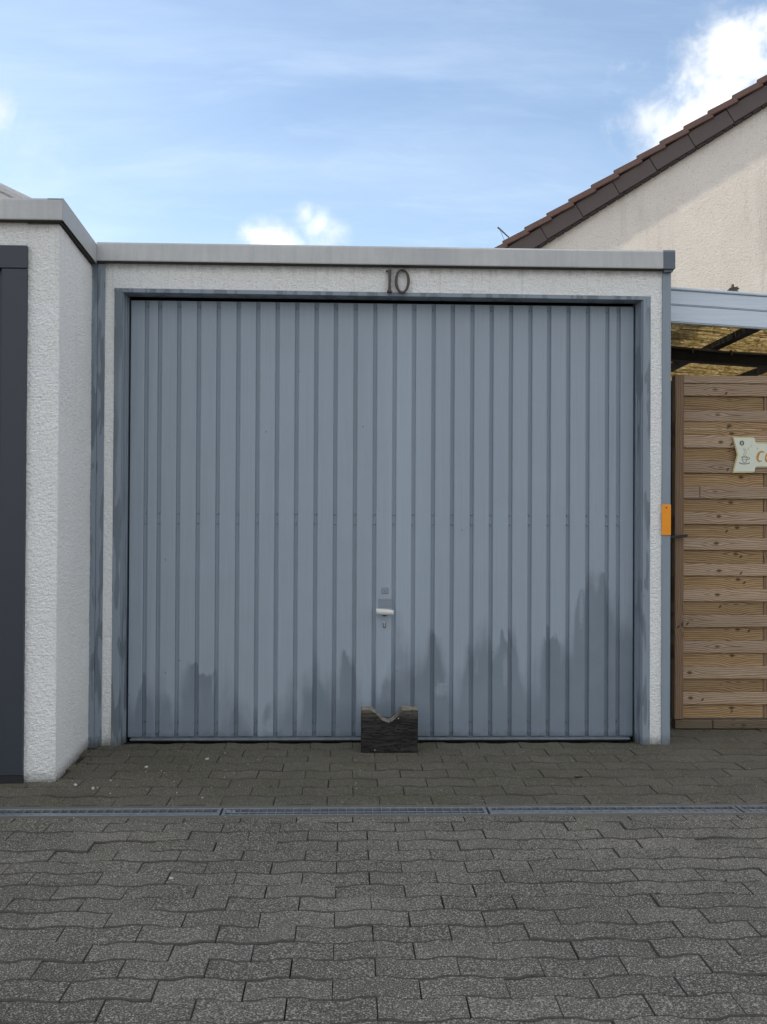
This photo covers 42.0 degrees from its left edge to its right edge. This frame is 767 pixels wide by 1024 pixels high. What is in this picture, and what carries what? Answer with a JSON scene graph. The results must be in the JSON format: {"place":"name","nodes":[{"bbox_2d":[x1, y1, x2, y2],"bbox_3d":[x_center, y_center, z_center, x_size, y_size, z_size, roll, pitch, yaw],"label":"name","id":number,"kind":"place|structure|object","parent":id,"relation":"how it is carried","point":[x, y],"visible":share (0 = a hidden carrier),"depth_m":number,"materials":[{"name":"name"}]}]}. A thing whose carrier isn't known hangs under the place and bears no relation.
{"place":"outdoors","nodes":[
{"label":"outdoors","id":0,"kind":"place"},
{"bbox_2d":[0,720,766,1023],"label":"pavement","id":1,"kind":"structure","parent":0,"point":[401,913],"depth_m":2.77,"materials":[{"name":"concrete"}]},
{"bbox_2d":[0,198,98,783],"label":"garage","id":2,"kind":"structure","parent":1,"relation":"on","point":[48,252],"depth_m":3.91,"materials":[{"name":"white paint"}]},
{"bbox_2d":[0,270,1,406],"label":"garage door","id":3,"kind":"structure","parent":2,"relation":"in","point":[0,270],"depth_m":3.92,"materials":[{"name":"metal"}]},
{"bbox_2d":[88,242,674,747],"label":"garage","id":4,"kind":"structure","parent":1,"relation":"on","point":[334,490],"depth_m":4.68,"materials":[{"name":"white paint"}]},
{"bbox_2d":[128,300,633,741],"bbox_3d":[0.001,0.045,4.678,2.367,2.056,0.074,0,-1,-2],"label":"garage door","id":5,"kind":"structure","parent":4,"relation":"in","point":[336,509],"depth_m":4.69,"materials":[{"name":"paint"}]},
{"bbox_2d":[386,269,409,292],"bbox_3d":[0.066,-1.062,4.606,0.111,0.112,0.032,0,-1,-2],"label":"house number","id":6,"kind":"object","parent":4,"relation":"attached to","point":[389,290],"visible":1,"depth_m":4.59,"materials":[{"name":"brown metal"}]},
{"bbox_2d":[662,505,670,534],"bbox_3d":[1.311,0.036,4.635,0.043,0.142,0.008,0,-1,-2],"label":"reflector plate","id":7,"kind":"object","parent":4,"relation":"attached to","point":[666,519],"visible":1,"depth_m":4.63,"materials":[{"name":"orange plastic"}]},
{"bbox_2d":[0,803,766,819],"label":"drain channel","id":8,"kind":"object","parent":1,"relation":"in","point":[241,812],"visible":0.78,"depth_m":3.55,"materials":[{"name":"metal"}]},
{"bbox_2d":[361,705,417,751],"bbox_3d":[0.025,0.973,4.489,0.252,0.189,0.120,0,-1,-2],"label":"timber block","id":9,"kind":"object","parent":1,"relation":"on","point":[397,731],"depth_m":4.43,"materials":[{"name":"wood"}]},
{"bbox_2d":[670,375,766,728],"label":"gate","id":10,"kind":"structure","parent":1,"relation":"on","point":[718,536],"depth_m":4.99,"materials":[{"name":"brown wood"}]},
{"bbox_2d":[732,437,766,472],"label":"sign","id":11,"kind":"object","parent":10,"relation":"attached to","point":[751,456],"visible":1,"depth_m":4.99,"materials":[{"name":"beige metal"}]},
{"bbox_2d":[0,0,766,247],"label":"sky","id":12,"kind":"structure","parent":0,"point":[396,123],"materials":[{"name":"blue"}]},
{"bbox_2d":[495,75,766,498],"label":"house","id":13,"kind":"structure","parent":0,"point":[693,194],"depth_m":12.88,"materials":[{"name":"beige paint"}]},
{"bbox_2d":[670,593,670,646],"bbox_3d":[1.423,0.561,5.306,0.232,0.275,0.294,0,-1,-2],"label":"crate","id":14,"kind":"object","parent":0,"point":[670,619],"visible":0.02,"depth_m":5.17,"materials":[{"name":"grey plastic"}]},
{"bbox_2d":[670,546,670,592],"bbox_3d":[1.425,0.300,5.279,0.232,0.235,0.294,0,-1,-2],"label":"crate","id":15,"kind":"object","parent":14,"relation":"on","point":[670,569],"depth_m":5.14,"materials":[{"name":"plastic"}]},
{"bbox_2d":[670,715,766,719],"bbox_3d":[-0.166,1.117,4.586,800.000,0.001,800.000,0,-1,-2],"label":"ground","id":16,"kind":"structure","parent":0,"point":[671,718],"depth_m":5.51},
{"bbox_2d":[0,183,30,197],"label":"house","id":17,"kind":"structure","parent":16,"relation":"on","point":[6,191],"depth_m":9.56,"materials":[{"name":"white paint"}]},
{"bbox_2d":[670,647,670,710],"bbox_3d":[1.422,0.863,5.283,0.232,0.320,0.294,0,-1,-2],"label":"crate","id":18,"kind":"object","parent":16,"relation":"on","point":[670,678],"visible":0.02,"depth_m":5.15,"materials":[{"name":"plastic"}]},
{"bbox_2d":[671,287,766,396],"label":"carport","id":19,"kind":"object","parent":16,"relation":"on","point":[718,332],"visible":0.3,"depth_m":5.29,"materials":[{"name":"blue paint"}]},
{"bbox_2d":[727,284,738,291],"bbox_3d":[1.710,-1.092,4.889,0.050,0.040,0.040,0,-1,-2],"label":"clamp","id":20,"kind":"object","parent":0,"point":[732,288],"visible":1,"depth_m":4.88,"materials":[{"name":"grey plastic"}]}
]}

